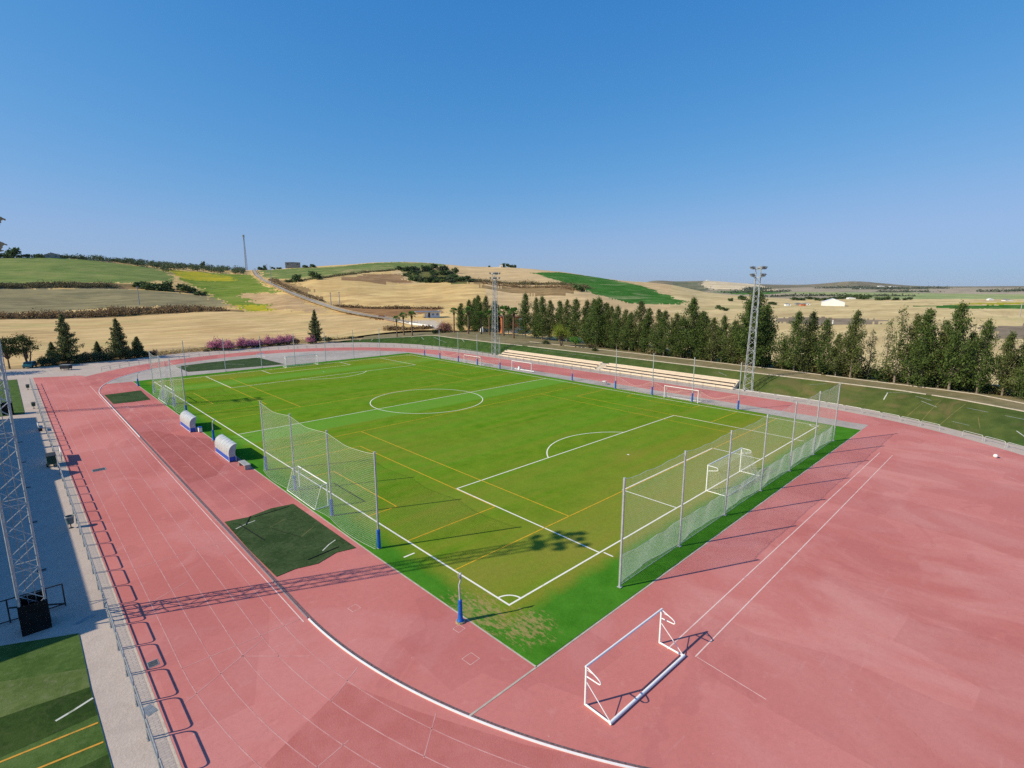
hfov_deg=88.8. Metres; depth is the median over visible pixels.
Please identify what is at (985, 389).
undergrowth bush
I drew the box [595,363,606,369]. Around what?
bleacher steps
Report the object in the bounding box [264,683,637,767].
track panel
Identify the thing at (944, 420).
yellow strip
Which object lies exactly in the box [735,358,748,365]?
undergrowth bush
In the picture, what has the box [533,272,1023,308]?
dark green crop field
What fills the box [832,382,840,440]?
net pole
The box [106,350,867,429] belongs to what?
infield asphalt
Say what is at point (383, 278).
bare soil
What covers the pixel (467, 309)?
palm tree
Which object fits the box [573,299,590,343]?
casuarina tree
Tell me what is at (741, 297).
shrub
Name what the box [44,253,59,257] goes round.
farmhouse
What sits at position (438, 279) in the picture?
shrub
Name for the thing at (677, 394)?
net
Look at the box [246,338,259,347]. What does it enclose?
oleander
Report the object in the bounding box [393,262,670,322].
pale straw hill
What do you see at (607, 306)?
casuarina tree
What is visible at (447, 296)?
golden straw hill
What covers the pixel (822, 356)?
casuarina tree
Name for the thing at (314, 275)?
shrub
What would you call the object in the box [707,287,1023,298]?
farmland
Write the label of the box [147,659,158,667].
drain cover
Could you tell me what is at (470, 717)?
track kerb
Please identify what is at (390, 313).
brown slope
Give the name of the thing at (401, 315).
palm tree
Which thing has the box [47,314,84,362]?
conifer tree
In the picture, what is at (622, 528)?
net pole
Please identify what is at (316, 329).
conifer tree
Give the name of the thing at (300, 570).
lane marking
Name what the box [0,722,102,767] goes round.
orange marking
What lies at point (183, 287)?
shrub
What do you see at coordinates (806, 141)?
sky
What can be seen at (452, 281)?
shrub
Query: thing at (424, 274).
copse ground
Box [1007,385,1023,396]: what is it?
undergrowth bush
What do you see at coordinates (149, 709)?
drain cover
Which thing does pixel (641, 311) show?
casuarina tree
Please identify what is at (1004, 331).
ploughed field
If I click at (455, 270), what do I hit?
shrub
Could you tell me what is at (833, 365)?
casuarina tree
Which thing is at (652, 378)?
net pole
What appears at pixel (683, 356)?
undergrowth bush
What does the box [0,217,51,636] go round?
floodlight tower
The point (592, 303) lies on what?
casuarina tree
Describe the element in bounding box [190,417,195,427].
end window
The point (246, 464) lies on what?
bench
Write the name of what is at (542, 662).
edging kerb
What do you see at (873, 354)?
casuarina tree
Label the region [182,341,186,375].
net pole
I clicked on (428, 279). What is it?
shrub
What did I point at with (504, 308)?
palm tree
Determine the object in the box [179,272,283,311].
yellow green field
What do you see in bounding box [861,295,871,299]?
hedgerow tree
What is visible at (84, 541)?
hoop barrier
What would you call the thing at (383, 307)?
dry brush
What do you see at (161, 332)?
straw field
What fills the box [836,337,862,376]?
casuarina tree
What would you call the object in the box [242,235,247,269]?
radio mast
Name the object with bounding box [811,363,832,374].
undergrowth bush
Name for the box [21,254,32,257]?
shrub
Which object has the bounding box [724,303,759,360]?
casuarina tree
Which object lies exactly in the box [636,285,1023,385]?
dry plain
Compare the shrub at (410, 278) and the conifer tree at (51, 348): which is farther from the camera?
the shrub at (410, 278)
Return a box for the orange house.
[498,315,523,332]
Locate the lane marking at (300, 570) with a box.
[46,348,1023,767]
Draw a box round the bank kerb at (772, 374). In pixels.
[376,335,1023,411]
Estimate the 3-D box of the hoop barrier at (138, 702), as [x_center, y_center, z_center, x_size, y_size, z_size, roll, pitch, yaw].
[-16.277,14.286,22.911,0.140,1.215,2.540,-10,15,-43]
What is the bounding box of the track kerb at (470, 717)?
[99,368,636,767]
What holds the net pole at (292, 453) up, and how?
on the football pitch
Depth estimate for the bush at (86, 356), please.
128.09 m
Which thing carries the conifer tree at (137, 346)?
on the ground at (114, 359)
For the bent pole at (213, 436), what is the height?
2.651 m
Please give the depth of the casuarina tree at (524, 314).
164.61 m
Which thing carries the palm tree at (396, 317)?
on the terrace
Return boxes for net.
[149,352,184,411]
[260,404,375,548]
[441,352,500,368]
[616,379,736,408]
[618,384,838,583]
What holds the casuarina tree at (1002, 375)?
on the terrace
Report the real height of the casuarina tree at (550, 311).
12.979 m
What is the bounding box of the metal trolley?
[59,364,71,369]
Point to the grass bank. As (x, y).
(999, 423)
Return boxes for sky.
[0,0,1023,285]
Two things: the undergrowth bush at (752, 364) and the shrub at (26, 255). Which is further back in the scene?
the shrub at (26, 255)
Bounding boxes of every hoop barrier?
[78,521,83,545]
[82,532,87,558]
[86,545,92,572]
[91,558,97,588]
[96,574,103,606]
[102,591,109,626]
[108,610,117,649]
[115,632,125,674]
[124,657,135,704]
[134,685,146,738]
[145,719,158,765]
[158,758,163,767]
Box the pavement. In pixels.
[0,342,1023,767]
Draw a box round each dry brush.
[0,279,121,287]
[0,303,228,318]
[268,277,323,300]
[290,268,395,280]
[333,303,442,308]
[383,324,433,330]
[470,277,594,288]
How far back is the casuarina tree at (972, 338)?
81.08 m
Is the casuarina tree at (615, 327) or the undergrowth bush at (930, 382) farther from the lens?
the casuarina tree at (615, 327)
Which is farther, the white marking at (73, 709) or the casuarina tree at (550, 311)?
the casuarina tree at (550, 311)
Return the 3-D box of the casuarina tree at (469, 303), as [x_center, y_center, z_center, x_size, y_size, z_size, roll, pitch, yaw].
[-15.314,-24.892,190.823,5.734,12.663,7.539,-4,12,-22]
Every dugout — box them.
[180,410,195,431]
[215,434,236,461]
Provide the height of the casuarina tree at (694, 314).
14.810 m
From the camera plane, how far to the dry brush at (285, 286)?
357.61 m
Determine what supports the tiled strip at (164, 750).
on the pavement
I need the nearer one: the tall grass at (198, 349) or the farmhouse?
the tall grass at (198, 349)
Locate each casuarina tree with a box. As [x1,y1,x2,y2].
[455,303,466,331]
[462,298,475,331]
[469,294,484,331]
[471,300,484,331]
[480,294,492,331]
[485,301,501,332]
[504,306,515,333]
[514,293,532,337]
[527,295,540,338]
[529,294,549,339]
[538,299,556,339]
[548,301,565,340]
[557,299,572,341]
[564,298,581,340]
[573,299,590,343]
[577,296,607,346]
[578,298,601,341]
[592,302,610,347]
[603,307,614,348]
[606,306,623,348]
[616,310,638,350]
[617,309,630,349]
[623,300,646,349]
[637,307,656,351]
[645,310,674,355]
[646,308,663,354]
[664,312,684,356]
[668,317,690,357]
[674,296,708,357]
[686,310,712,359]
[700,317,724,360]
[709,313,731,361]
[721,320,742,363]
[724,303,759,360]
[730,288,782,367]
[749,304,781,366]
[772,339,790,368]
[774,309,809,370]
[787,310,823,372]
[809,319,837,373]
[824,333,847,375]
[829,309,867,377]
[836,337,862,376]
[859,329,879,376]
[872,318,897,379]
[882,304,912,382]
[894,313,926,384]
[897,308,950,386]
[920,320,968,387]
[934,299,981,389]
[954,331,983,390]
[962,318,1006,392]
[990,331,1023,395]
[1007,337,1023,396]
[1008,357,1023,400]
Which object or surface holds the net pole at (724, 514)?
on the football pitch
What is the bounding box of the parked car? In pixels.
[22,361,36,368]
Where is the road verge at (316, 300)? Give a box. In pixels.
[251,270,410,321]
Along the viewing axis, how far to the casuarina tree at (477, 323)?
187.03 m
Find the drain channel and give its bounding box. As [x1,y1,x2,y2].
[102,395,649,767]
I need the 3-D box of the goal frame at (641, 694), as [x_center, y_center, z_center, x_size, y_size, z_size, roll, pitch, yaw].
[6.120,13.389,25.254,6.310,2.079,1.550,-10,15,-42]
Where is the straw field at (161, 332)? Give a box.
[0,311,394,366]
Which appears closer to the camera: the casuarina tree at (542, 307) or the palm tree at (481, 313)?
the casuarina tree at (542, 307)
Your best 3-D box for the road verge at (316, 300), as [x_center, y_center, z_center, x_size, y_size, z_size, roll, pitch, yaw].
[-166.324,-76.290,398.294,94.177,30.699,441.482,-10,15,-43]
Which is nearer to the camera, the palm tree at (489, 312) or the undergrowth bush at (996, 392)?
the undergrowth bush at (996, 392)
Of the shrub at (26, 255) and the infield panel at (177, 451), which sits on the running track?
the infield panel at (177, 451)
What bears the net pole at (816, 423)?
on the football pitch
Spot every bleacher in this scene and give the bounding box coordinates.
[499,350,603,369]
[600,363,739,389]
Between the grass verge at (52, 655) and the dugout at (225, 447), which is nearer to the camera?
the grass verge at (52, 655)
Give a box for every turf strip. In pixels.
[0,668,89,716]
[0,687,96,756]
[80,754,110,767]
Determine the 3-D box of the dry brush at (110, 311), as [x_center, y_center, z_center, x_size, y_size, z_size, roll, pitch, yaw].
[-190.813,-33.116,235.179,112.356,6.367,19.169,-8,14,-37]
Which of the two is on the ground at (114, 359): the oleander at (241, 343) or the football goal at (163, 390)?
the oleander at (241, 343)
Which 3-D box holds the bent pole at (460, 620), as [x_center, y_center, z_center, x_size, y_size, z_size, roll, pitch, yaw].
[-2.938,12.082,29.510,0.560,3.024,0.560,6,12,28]
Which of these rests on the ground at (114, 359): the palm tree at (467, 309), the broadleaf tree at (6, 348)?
the broadleaf tree at (6, 348)
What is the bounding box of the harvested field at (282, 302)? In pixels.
[236,292,334,313]
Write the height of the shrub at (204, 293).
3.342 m
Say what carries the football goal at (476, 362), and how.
on the football pitch
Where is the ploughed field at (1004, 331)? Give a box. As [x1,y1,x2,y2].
[772,316,1023,338]
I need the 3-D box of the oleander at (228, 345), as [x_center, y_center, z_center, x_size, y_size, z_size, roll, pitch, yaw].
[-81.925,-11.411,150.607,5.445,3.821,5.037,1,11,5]
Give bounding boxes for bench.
[238,460,250,469]
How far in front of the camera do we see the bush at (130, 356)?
134.23 m
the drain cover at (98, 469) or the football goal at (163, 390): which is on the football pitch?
the football goal at (163, 390)
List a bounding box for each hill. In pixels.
[0,257,174,284]
[20,258,634,343]
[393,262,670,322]
[649,281,1023,290]
[701,281,779,290]
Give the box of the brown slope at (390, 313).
[333,306,446,319]
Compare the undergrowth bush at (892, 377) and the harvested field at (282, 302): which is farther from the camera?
the harvested field at (282, 302)
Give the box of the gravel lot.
[409,319,447,328]
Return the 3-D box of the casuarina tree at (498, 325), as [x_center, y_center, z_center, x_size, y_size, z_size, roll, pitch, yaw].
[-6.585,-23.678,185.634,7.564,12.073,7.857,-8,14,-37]
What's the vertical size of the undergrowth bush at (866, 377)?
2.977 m
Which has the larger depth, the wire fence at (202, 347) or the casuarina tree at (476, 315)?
the casuarina tree at (476, 315)
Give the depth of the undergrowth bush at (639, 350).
128.51 m
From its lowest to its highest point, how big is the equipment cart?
1.240 m
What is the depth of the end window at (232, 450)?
56.34 m
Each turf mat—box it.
[105,390,149,403]
[176,357,282,371]
[225,504,355,576]
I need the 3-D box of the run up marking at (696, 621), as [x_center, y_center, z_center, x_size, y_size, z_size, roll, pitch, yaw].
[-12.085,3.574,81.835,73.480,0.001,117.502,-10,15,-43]
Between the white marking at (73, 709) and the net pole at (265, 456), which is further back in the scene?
the net pole at (265, 456)
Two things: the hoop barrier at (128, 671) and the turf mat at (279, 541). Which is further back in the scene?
the turf mat at (279, 541)
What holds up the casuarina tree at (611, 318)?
on the terrace
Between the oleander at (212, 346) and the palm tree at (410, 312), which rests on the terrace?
the palm tree at (410, 312)
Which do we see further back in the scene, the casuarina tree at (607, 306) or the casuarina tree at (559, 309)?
the casuarina tree at (559, 309)
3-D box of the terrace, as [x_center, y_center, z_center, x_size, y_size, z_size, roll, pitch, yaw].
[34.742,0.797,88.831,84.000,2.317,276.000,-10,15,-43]
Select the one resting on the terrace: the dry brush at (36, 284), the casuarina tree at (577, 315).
the casuarina tree at (577, 315)
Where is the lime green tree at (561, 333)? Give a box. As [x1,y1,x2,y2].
[551,323,573,345]
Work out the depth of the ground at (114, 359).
146.65 m
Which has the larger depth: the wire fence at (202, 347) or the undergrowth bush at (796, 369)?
the wire fence at (202, 347)
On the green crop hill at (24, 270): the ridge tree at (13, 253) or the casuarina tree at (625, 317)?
the ridge tree at (13, 253)
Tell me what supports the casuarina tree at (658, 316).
on the terrace
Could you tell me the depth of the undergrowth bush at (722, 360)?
111.45 m
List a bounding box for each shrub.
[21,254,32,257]
[31,254,44,257]
[132,281,146,286]
[140,282,153,290]
[149,283,159,290]
[155,281,174,291]
[173,283,200,292]
[192,291,206,295]
[290,274,304,281]
[307,271,322,279]
[401,266,411,270]
[407,274,419,280]
[411,266,420,270]
[415,276,424,281]
[420,265,428,271]
[421,276,433,282]
[428,263,437,269]
[431,276,445,282]
[436,265,448,271]
[437,270,449,274]
[445,279,455,282]
[451,267,458,272]
[453,276,465,280]
[573,284,584,291]
[738,295,746,299]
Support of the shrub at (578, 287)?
on the scrub ground at (538, 291)
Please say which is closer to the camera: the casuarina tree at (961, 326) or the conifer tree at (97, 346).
the casuarina tree at (961, 326)
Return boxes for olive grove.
[50,252,246,273]
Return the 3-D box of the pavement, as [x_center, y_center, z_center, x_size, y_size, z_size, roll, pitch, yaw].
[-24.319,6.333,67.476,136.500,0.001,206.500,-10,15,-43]
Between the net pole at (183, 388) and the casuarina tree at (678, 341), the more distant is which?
the casuarina tree at (678, 341)
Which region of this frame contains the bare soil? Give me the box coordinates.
[341,274,413,284]
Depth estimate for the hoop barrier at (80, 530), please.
39.45 m
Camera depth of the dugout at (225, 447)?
57.33 m
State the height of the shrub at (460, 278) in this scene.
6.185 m
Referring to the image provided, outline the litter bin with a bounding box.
[64,514,73,528]
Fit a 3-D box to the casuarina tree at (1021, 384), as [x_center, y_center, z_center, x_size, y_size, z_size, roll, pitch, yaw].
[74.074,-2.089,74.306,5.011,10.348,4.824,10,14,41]
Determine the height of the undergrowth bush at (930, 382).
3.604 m
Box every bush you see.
[31,356,48,366]
[44,355,59,365]
[68,356,83,363]
[77,351,97,362]
[89,350,106,361]
[100,350,115,360]
[118,350,135,358]
[584,342,595,347]
[635,344,648,352]
[645,347,662,354]
[676,351,692,358]
[698,353,712,360]
[701,355,718,360]
[713,353,735,362]
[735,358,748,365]
[743,358,764,366]
[755,355,775,367]
[789,360,809,371]
[806,364,827,374]
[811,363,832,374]
[828,367,846,376]
[836,365,866,378]
[854,364,880,379]
[870,366,900,382]
[880,368,905,382]
[898,370,917,383]
[914,375,947,387]
[942,375,975,391]
[968,380,995,393]
[989,383,1010,395]
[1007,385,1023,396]
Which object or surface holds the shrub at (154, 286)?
on the scrub ground at (538, 291)
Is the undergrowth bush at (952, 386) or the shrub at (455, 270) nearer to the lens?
the undergrowth bush at (952, 386)
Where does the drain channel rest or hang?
on the running track
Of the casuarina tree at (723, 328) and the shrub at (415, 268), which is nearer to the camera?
the casuarina tree at (723, 328)
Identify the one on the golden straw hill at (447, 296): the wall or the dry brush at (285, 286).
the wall
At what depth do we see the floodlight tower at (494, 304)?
140.23 m
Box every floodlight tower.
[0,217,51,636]
[0,341,13,415]
[489,272,499,354]
[742,266,766,391]
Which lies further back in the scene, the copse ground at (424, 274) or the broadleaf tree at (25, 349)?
the copse ground at (424, 274)
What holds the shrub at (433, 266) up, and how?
on the copse ground at (424, 274)
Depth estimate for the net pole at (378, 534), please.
37.38 m
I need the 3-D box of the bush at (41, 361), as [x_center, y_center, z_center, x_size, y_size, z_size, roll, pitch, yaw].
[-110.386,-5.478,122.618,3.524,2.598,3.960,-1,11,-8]
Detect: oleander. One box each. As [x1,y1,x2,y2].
[147,349,157,355]
[204,336,223,350]
[218,339,235,350]
[234,336,252,348]
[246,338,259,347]
[256,338,264,346]
[262,334,275,345]
[273,333,284,345]
[282,334,295,344]
[305,334,317,343]
[436,320,452,332]
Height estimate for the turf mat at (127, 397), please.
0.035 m
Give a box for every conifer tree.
[45,341,57,357]
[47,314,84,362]
[91,341,103,359]
[100,318,132,358]
[130,336,146,357]
[308,309,326,342]
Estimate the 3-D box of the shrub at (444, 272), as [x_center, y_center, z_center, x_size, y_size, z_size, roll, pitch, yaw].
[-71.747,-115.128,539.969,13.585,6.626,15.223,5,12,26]
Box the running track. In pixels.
[33,347,1023,767]
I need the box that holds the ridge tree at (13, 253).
[4,247,22,257]
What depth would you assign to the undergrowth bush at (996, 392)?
79.49 m
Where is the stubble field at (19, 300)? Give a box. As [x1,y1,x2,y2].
[0,288,229,312]
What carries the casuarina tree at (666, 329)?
on the terrace
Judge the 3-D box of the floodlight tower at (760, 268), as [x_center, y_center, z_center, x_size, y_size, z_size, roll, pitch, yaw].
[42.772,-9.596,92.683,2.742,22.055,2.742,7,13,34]
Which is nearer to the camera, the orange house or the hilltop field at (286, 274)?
the orange house
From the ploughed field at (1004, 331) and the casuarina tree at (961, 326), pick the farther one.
the ploughed field at (1004, 331)
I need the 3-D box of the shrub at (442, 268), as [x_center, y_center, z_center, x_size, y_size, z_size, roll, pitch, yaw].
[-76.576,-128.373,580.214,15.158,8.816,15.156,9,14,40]
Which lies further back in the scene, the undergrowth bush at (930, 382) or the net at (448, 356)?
the net at (448, 356)
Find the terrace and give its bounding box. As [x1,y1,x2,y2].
[362,331,1023,409]
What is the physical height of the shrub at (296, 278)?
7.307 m
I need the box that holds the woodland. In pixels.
[721,285,1023,296]
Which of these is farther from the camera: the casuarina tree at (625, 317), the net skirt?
the casuarina tree at (625, 317)
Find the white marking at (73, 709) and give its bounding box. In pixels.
[55,698,92,720]
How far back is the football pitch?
55.31 m
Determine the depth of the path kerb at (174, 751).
28.76 m
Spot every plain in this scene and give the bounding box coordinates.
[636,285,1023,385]
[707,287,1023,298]
[781,292,1023,298]
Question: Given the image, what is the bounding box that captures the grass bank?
[331,336,1023,445]
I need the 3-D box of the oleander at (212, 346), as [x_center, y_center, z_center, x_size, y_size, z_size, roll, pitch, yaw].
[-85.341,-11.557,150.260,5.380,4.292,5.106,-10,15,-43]
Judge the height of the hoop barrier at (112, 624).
1.215 m
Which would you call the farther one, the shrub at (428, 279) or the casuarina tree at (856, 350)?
the shrub at (428, 279)
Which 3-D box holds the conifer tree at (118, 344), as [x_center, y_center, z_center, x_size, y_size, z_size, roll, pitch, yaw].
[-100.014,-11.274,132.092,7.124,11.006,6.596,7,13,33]
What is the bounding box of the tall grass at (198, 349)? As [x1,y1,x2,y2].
[36,335,357,362]
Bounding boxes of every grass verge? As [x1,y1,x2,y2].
[0,379,24,416]
[0,633,111,767]
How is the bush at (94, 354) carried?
on the ground at (114, 359)
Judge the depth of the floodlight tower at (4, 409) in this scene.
75.98 m
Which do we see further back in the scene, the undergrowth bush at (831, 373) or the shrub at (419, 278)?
the shrub at (419, 278)
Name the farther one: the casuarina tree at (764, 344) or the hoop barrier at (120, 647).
the casuarina tree at (764, 344)
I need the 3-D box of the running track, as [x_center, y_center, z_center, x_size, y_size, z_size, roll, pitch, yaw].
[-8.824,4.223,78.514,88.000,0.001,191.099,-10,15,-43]
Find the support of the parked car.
on the pavement
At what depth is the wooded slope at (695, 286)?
3415.57 m
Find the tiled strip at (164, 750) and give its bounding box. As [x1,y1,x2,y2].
[30,378,176,767]
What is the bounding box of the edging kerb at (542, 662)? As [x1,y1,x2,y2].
[135,383,861,715]
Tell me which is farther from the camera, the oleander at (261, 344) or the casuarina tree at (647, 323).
the oleander at (261, 344)
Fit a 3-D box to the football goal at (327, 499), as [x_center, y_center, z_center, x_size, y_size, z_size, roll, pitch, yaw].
[-18.394,9.192,46.727,1.288,2.102,6.110,-10,15,-43]
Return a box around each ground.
[0,280,578,319]
[0,330,432,369]
[398,269,469,283]
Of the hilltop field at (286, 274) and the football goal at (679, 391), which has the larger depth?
the hilltop field at (286, 274)
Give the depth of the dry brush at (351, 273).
481.68 m
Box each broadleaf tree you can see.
[0,336,22,368]
[7,332,49,360]
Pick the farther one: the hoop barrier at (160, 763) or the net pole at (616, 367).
the net pole at (616, 367)
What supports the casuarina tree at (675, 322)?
on the terrace
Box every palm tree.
[392,315,399,336]
[399,312,406,334]
[407,311,415,335]
[449,307,457,332]
[463,306,473,333]
[478,311,484,333]
[484,310,492,334]
[498,305,508,335]
[508,307,519,337]
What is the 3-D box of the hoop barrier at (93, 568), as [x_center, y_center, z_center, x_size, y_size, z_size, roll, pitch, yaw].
[-26.959,12.193,33.748,0.140,1.215,2.540,-10,15,-43]
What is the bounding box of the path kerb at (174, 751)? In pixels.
[33,379,181,767]
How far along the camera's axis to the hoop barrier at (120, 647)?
26.53 m
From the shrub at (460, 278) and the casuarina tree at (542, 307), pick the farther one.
the shrub at (460, 278)
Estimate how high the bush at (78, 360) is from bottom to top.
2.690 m
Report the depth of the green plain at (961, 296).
1198.49 m
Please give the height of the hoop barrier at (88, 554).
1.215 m
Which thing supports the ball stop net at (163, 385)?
attached to the net pole at (183, 388)
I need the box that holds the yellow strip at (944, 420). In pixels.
[801,396,979,428]
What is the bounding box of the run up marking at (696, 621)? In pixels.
[90,367,892,698]
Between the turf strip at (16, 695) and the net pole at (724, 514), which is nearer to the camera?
the turf strip at (16, 695)
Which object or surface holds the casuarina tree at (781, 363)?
on the terrace
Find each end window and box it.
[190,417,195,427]
[229,444,235,456]
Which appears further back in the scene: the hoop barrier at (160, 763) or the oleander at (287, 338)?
the oleander at (287, 338)
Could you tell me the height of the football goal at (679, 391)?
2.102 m
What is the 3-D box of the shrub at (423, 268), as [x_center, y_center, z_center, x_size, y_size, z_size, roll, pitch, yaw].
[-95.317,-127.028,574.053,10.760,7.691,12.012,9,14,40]
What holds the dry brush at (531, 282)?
on the dark green crop field at (625, 292)
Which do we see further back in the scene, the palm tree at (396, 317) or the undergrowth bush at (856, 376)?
the palm tree at (396, 317)
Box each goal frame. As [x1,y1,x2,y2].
[512,360,534,371]
[584,608,684,724]
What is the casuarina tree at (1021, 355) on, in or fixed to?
on the terrace
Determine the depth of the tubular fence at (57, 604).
30.20 m
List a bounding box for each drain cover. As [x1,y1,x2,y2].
[73,614,94,624]
[92,467,106,471]
[144,704,157,715]
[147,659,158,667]
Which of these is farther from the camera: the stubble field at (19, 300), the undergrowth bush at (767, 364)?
the stubble field at (19, 300)
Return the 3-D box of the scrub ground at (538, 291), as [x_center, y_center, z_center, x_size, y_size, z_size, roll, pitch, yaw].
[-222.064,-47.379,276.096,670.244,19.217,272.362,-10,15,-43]
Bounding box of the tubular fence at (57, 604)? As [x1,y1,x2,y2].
[0,583,65,623]
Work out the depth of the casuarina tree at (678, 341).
116.56 m
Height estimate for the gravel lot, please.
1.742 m
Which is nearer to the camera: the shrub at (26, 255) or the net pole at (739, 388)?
the net pole at (739, 388)
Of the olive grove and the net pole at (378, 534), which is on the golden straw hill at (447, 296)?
the olive grove
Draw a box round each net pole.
[168,360,174,405]
[180,365,186,409]
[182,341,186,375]
[259,401,267,469]
[289,414,296,490]
[325,430,333,515]
[373,451,381,548]
[614,349,616,388]
[617,477,625,587]
[651,353,654,394]
[677,450,686,546]
[691,357,695,401]
[723,430,732,515]
[737,362,741,409]
[759,414,768,490]
[788,402,797,470]
[812,391,820,454]
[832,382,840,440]
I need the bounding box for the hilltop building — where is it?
[285,262,299,267]
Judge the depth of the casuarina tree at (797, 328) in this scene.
99.17 m
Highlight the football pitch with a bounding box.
[133,353,859,665]
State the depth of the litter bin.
40.97 m
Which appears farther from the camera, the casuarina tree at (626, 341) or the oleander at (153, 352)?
the oleander at (153, 352)
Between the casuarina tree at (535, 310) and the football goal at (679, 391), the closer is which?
the football goal at (679, 391)
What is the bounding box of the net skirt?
[618,425,832,583]
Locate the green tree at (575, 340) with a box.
[570,336,582,347]
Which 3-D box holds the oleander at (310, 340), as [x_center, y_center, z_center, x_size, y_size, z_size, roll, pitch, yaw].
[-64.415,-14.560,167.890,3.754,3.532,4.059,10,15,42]
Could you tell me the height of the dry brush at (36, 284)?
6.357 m
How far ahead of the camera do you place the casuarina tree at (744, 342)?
103.52 m
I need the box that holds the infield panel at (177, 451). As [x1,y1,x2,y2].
[139,431,224,482]
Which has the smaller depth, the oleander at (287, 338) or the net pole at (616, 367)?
the net pole at (616, 367)
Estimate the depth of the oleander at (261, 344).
159.50 m
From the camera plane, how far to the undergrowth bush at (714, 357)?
113.31 m
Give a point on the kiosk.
(431, 314)
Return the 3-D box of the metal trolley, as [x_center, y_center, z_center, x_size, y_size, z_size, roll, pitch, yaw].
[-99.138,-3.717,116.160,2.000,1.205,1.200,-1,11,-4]
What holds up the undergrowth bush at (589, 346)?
on the terrace
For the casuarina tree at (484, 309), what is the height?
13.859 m
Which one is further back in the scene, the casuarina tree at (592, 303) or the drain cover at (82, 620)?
the casuarina tree at (592, 303)
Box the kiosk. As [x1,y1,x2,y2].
[414,311,441,317]
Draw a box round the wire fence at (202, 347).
[156,335,337,354]
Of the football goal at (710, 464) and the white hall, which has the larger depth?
the white hall
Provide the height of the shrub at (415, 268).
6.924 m
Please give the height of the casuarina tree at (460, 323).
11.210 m
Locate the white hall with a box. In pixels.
[821,298,844,305]
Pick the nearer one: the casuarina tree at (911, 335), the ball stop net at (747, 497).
the ball stop net at (747, 497)
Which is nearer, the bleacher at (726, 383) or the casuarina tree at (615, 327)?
the bleacher at (726, 383)
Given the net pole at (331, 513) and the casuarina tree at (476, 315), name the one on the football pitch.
the net pole at (331, 513)
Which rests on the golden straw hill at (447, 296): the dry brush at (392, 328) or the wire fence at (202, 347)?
the dry brush at (392, 328)
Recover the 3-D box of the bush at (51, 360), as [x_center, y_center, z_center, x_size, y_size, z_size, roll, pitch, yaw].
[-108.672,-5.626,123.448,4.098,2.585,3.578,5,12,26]
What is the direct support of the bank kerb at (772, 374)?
on the terrace
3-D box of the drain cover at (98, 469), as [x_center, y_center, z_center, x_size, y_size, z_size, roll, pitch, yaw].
[-42.691,8.853,54.008,1.150,0.017,0.950,-10,15,-43]
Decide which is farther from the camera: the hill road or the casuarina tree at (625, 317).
the hill road
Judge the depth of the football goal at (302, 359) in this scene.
122.44 m
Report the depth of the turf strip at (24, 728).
23.06 m
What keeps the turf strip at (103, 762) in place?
on the grass verge at (52, 655)
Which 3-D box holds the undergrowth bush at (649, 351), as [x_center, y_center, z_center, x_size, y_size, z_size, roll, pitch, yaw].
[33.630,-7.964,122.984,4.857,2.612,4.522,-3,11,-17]
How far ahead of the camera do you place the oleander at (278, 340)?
163.33 m
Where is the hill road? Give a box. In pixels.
[252,270,410,321]
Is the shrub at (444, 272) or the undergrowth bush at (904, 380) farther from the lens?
the shrub at (444, 272)
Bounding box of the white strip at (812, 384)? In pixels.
[361,336,1023,435]
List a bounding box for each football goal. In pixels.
[158,385,175,404]
[283,354,317,367]
[287,466,328,509]
[464,355,483,365]
[664,385,700,402]
[706,448,758,495]
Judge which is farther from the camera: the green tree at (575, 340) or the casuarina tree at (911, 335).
the green tree at (575, 340)
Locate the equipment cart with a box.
[45,452,56,466]
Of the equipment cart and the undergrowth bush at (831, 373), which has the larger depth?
the undergrowth bush at (831, 373)
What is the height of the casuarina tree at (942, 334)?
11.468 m
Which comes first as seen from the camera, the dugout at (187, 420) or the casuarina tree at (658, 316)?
the dugout at (187, 420)
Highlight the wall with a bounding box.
[384,316,432,326]
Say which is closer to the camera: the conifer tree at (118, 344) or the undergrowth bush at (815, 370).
the undergrowth bush at (815, 370)
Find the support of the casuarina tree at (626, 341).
on the terrace
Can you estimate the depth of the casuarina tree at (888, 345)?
88.94 m
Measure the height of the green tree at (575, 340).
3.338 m
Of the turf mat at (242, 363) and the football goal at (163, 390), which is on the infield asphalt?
the turf mat at (242, 363)
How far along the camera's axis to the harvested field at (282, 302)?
299.47 m
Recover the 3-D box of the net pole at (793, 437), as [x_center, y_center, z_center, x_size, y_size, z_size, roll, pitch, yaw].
[28.591,5.360,53.150,0.260,7.310,0.260,-10,15,-43]
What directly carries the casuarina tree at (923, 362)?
on the terrace
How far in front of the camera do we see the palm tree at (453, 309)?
176.93 m
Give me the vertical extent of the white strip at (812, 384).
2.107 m
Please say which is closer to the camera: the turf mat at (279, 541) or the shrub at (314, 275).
the turf mat at (279, 541)
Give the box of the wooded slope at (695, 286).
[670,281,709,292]
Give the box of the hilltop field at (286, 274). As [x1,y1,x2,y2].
[259,262,443,279]
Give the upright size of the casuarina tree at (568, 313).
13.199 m
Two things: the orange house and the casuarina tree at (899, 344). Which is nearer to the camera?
the casuarina tree at (899, 344)
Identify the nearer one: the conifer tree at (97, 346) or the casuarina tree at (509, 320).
the conifer tree at (97, 346)
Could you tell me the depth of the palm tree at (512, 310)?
159.76 m

